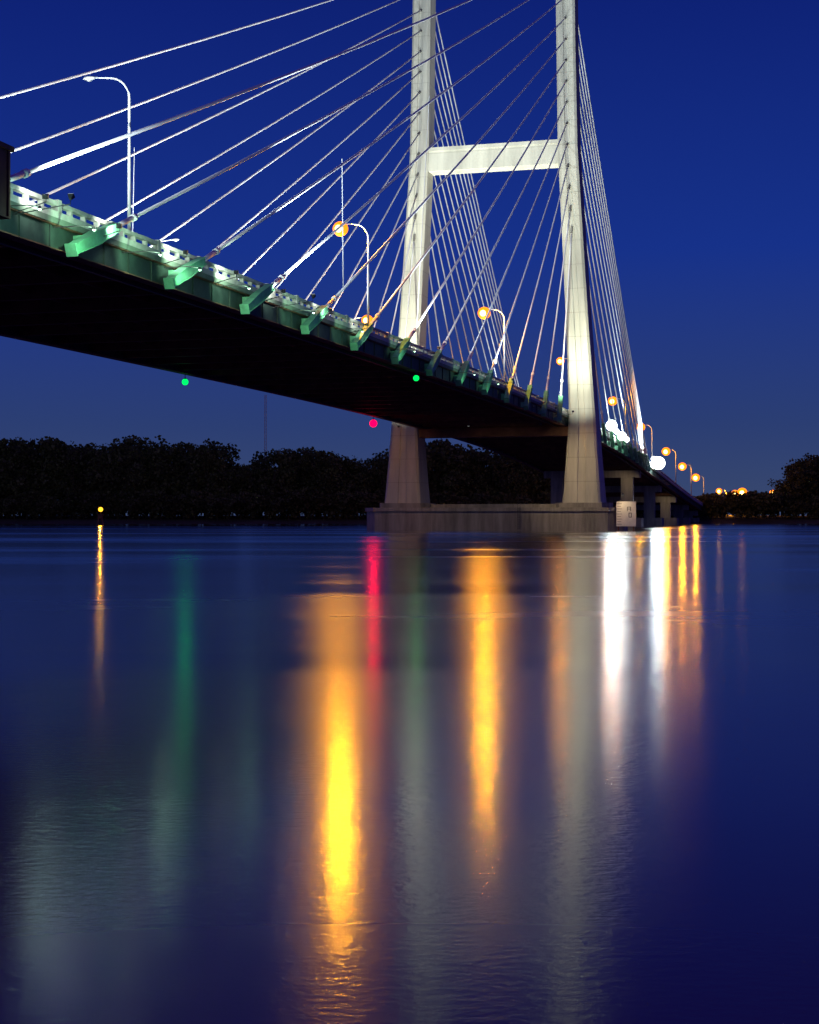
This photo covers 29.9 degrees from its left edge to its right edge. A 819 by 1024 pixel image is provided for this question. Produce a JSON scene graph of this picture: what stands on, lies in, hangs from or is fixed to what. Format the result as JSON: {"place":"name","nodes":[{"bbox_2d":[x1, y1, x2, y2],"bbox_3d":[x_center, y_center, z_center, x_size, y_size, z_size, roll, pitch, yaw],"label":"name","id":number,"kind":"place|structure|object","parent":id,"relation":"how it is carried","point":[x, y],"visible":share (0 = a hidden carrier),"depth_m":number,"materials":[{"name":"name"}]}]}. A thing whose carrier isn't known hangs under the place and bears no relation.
{"place":"outdoors","nodes":[
{"label":"outdoors","id":0,"kind":"place"},
{"bbox_2d":[0,524,818,1023],"bbox_3d":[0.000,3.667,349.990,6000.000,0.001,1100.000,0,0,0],"label":"water","id":1,"kind":"structure","parent":0,"point":[306,774],"depth_m":14.86,"materials":[{"name":"blue liquid"}]},
{"bbox_2d":[97,507,103,524],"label":"channel marker","id":2,"kind":"object","parent":1,"relation":"in","point":[100,510],"visible":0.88,"depth_m":479.40,"materials":[{"name":"metal"}]},
{"bbox_2d":[0,515,818,523],"bbox_3d":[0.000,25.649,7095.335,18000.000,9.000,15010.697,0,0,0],"label":"ground","id":3,"kind":"structure","parent":0,"point":[327,520],"depth_m":572.01,"materials":[{"name":"soil"}]},
{"bbox_2d":[264,395,266,514],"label":"radio mast","id":4,"kind":"object","parent":3,"relation":"on","point":[265,423],"visible":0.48,"depth_m":760.00,"materials":[{"name":"metal"}]},
{"bbox_2d":[0,0,709,530],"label":"cable stayed bridge","id":5,"kind":"structure","parent":3,"relation":"on","point":[90,292],"depth_m":235.44,"materials":[{"name":"concrete"}]},
{"bbox_2d":[10,204,41,210],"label":"service light","id":6,"kind":"object","parent":5,"relation":"attached to","point":[39,208],"visible":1,"depth_m":91.50,"materials":[{"name":"metal"}]},
{"bbox_2d":[13,194,48,213],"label":"floodlight","id":7,"kind":"object","parent":5,"relation":"attached to","point":[45,196],"visible":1,"depth_m":93.44,"materials":[{"name":"metal"}]},
{"bbox_2d":[13,193,74,214],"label":"floodlight","id":8,"kind":"object","parent":5,"relation":"attached to","point":[71,196],"visible":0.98,"depth_m":93.09,"materials":[{"name":"metal"}]},
{"bbox_2d":[53,225,95,230],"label":"service light","id":9,"kind":"object","parent":5,"relation":"attached to","point":[93,228],"visible":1,"depth_m":98.33,"materials":[{"name":"metal"}]},
{"bbox_2d":[83,76,130,239],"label":"street lamp","id":10,"kind":"object","parent":5,"relation":"on","point":[88,78],"visible":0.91,"depth_m":110.48,"materials":[{"name":"white metal"}]},
{"bbox_2d":[104,223,121,235],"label":"floodlight","id":11,"kind":"object","parent":5,"relation":"attached to","point":[119,225],"visible":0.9,"depth_m":103.03,"materials":[{"name":"metal"}]},
{"bbox_2d":[122,251,161,255],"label":"service light","id":12,"kind":"object","parent":5,"relation":"attached to","point":[160,254],"visible":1,"depth_m":107.98,"materials":[{"name":"metal"}]},
{"bbox_2d":[161,238,178,241],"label":"street lamp","id":13,"kind":"object","parent":5,"relation":"on","point":[175,239],"visible":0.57,"depth_m":177.80,"materials":[{"name":"white metal"}]},
{"bbox_2d":[158,250,187,265],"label":"floodlight","id":14,"kind":"object","parent":5,"relation":"attached to","point":[185,252],"visible":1,"depth_m":113.65,"materials":[{"name":"metal"}]},
{"bbox_2d":[164,266,201,270],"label":"service light","id":15,"kind":"object","parent":5,"relation":"attached to","point":[199,269],"visible":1,"depth_m":114.72,"materials":[{"name":"metal"}]},
{"bbox_2d":[182,378,187,384],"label":"navigation light","id":16,"kind":"object","parent":5,"relation":"hanging from","point":[184,381],"visible":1,"depth_m":189.09,"materials":[{"name":"glass"}]},
{"bbox_2d":[211,270,238,284],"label":"floodlight","id":17,"kind":"object","parent":5,"relation":"attached to","point":[236,271],"visible":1,"depth_m":123.36,"materials":[{"name":"metal"}]},
{"bbox_2d":[216,285,249,288],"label":"service light","id":18,"kind":"object","parent":5,"relation":"attached to","point":[235,285],"visible":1,"depth_m":124.38,"materials":[{"name":"metal"}]},
{"bbox_2d":[265,289,285,300],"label":"floodlight","id":19,"kind":"object","parent":5,"relation":"attached to","point":[283,290],"visible":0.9,"depth_m":133.91,"materials":[{"name":"metal"}]},
{"bbox_2d":[272,294,315,307],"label":"floodlight","id":20,"kind":"object","parent":5,"relation":"attached to","point":[313,295],"visible":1,"depth_m":136.52,"materials":[{"name":"metal"}]},
{"bbox_2d":[283,310,314,313],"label":"service light","id":21,"kind":"object","parent":5,"relation":"attached to","point":[313,312],"visible":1,"depth_m":139.89,"materials":[{"name":"metal"}]},
{"bbox_2d":[333,221,368,322],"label":"street lamp","id":22,"kind":"object","parent":5,"relation":"on","point":[339,231],"visible":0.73,"depth_m":167.40,"materials":[{"name":"white metal"}]},
{"bbox_2d":[354,315,372,322],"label":"street lamp","id":23,"kind":"object","parent":5,"relation":"on","point":[364,319],"visible":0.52,"depth_m":250.40,"materials":[{"name":"orange"}]},
{"bbox_2d":[370,417,376,426],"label":"navigation light","id":24,"kind":"object","parent":5,"relation":"hanging from","point":[373,422],"visible":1,"depth_m":266.55,"materials":[{"name":"glass"}]},
{"bbox_2d":[413,371,418,380],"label":"navigation light","id":25,"kind":"object","parent":5,"relation":"hanging from","point":[416,377],"visible":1,"depth_m":184.42,"materials":[{"name":"glass"}]},
{"bbox_2d":[406,346,439,356],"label":"floodlight","id":26,"kind":"object","parent":5,"relation":"attached to","point":[438,347],"visible":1,"depth_m":179.84,"materials":[{"name":"metal"}]},
{"bbox_2d":[478,307,504,380],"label":"street lamp","id":27,"kind":"object","parent":5,"relation":"on","point":[482,312],"visible":0.88,"depth_m":236.83,"materials":[{"name":"white"}]},
{"bbox_2d":[556,357,566,364],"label":"street lamp","id":28,"kind":"object","parent":5,"relation":"on","point":[559,360],"visible":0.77,"depth_m":303.72,"materials":[{"name":"orange"}]},
{"bbox_2d":[606,420,616,432],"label":"floodlight","id":29,"kind":"object","parent":5,"relation":"attached to","point":[611,425],"visible":0.98,"depth_m":334.70,"materials":[{"name":"glass"}]},
{"bbox_2d":[608,397,625,433],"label":"street lamp","id":30,"kind":"object","parent":5,"relation":"on","point":[614,401],"visible":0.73,"depth_m":375.60,"materials":[{"name":"orange"}]},
{"bbox_2d":[617,432,625,442],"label":"floodlight","id":31,"kind":"object","parent":5,"relation":"attached to","point":[621,435],"visible":0.98,"depth_m":351.23,"materials":[{"name":"metal"}]},
{"bbox_2d":[616,501,635,530],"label":"clearance gauge board","id":32,"kind":"object","parent":5,"relation":"attached to","point":[625,513],"visible":0.97,"depth_m":283.43,"materials":[{"name":"metal"}]},
{"bbox_2d":[652,457,664,468],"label":"floodlight","id":33,"kind":"object","parent":5,"relation":"attached to","point":[659,462],"visible":0.91,"depth_m":424.89,"materials":[{"name":"metal"}]},
{"bbox_2d":[662,447,675,481],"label":"street lamp","id":34,"kind":"object","parent":5,"relation":"on","point":[665,450],"visible":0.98,"depth_m":496.14,"materials":[{"name":"orange"}]},
{"bbox_2d":[678,463,691,494],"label":"street lamp","id":35,"kind":"object","parent":5,"relation":"on","point":[681,466],"visible":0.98,"depth_m":550.03,"materials":[{"name":"orange"}]},
{"bbox_2d":[692,474,703,480],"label":"street lamp","id":36,"kind":"object","parent":5,"relation":"on","point":[695,477],"visible":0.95,"depth_m":603.92,"materials":[{"name":"orange"}]},
{"bbox_2d":[0,434,818,519],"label":"distant trees","id":37,"kind":"object","parent":3,"relation":"on","point":[52,477],"visible":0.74,"depth_m":579.15,"materials":[{"name":"green plant"}]},
{"bbox_2d":[737,488,746,493],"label":"street lamp","id":38,"kind":"object","parent":3,"relation":"on","point":[740,491],"visible":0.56,"depth_m":719.26,"materials":[{"name":"orange"}]},
{"bbox_2d":[0,0,818,515],"label":"sky","id":39,"kind":"structure","parent":0,"point":[705,112],"materials":[{"name":"blue"}]},
{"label":"approach road","id":40,"kind":"structure","parent":0,"visible":0},
{"bbox_2d":[716,488,725,493],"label":"street lamp","id":41,"kind":"object","parent":40,"relation":"on","point":[718,490],"visible":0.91,"depth_m":699.92,"materials":[{"name":"orange"}]}
]}

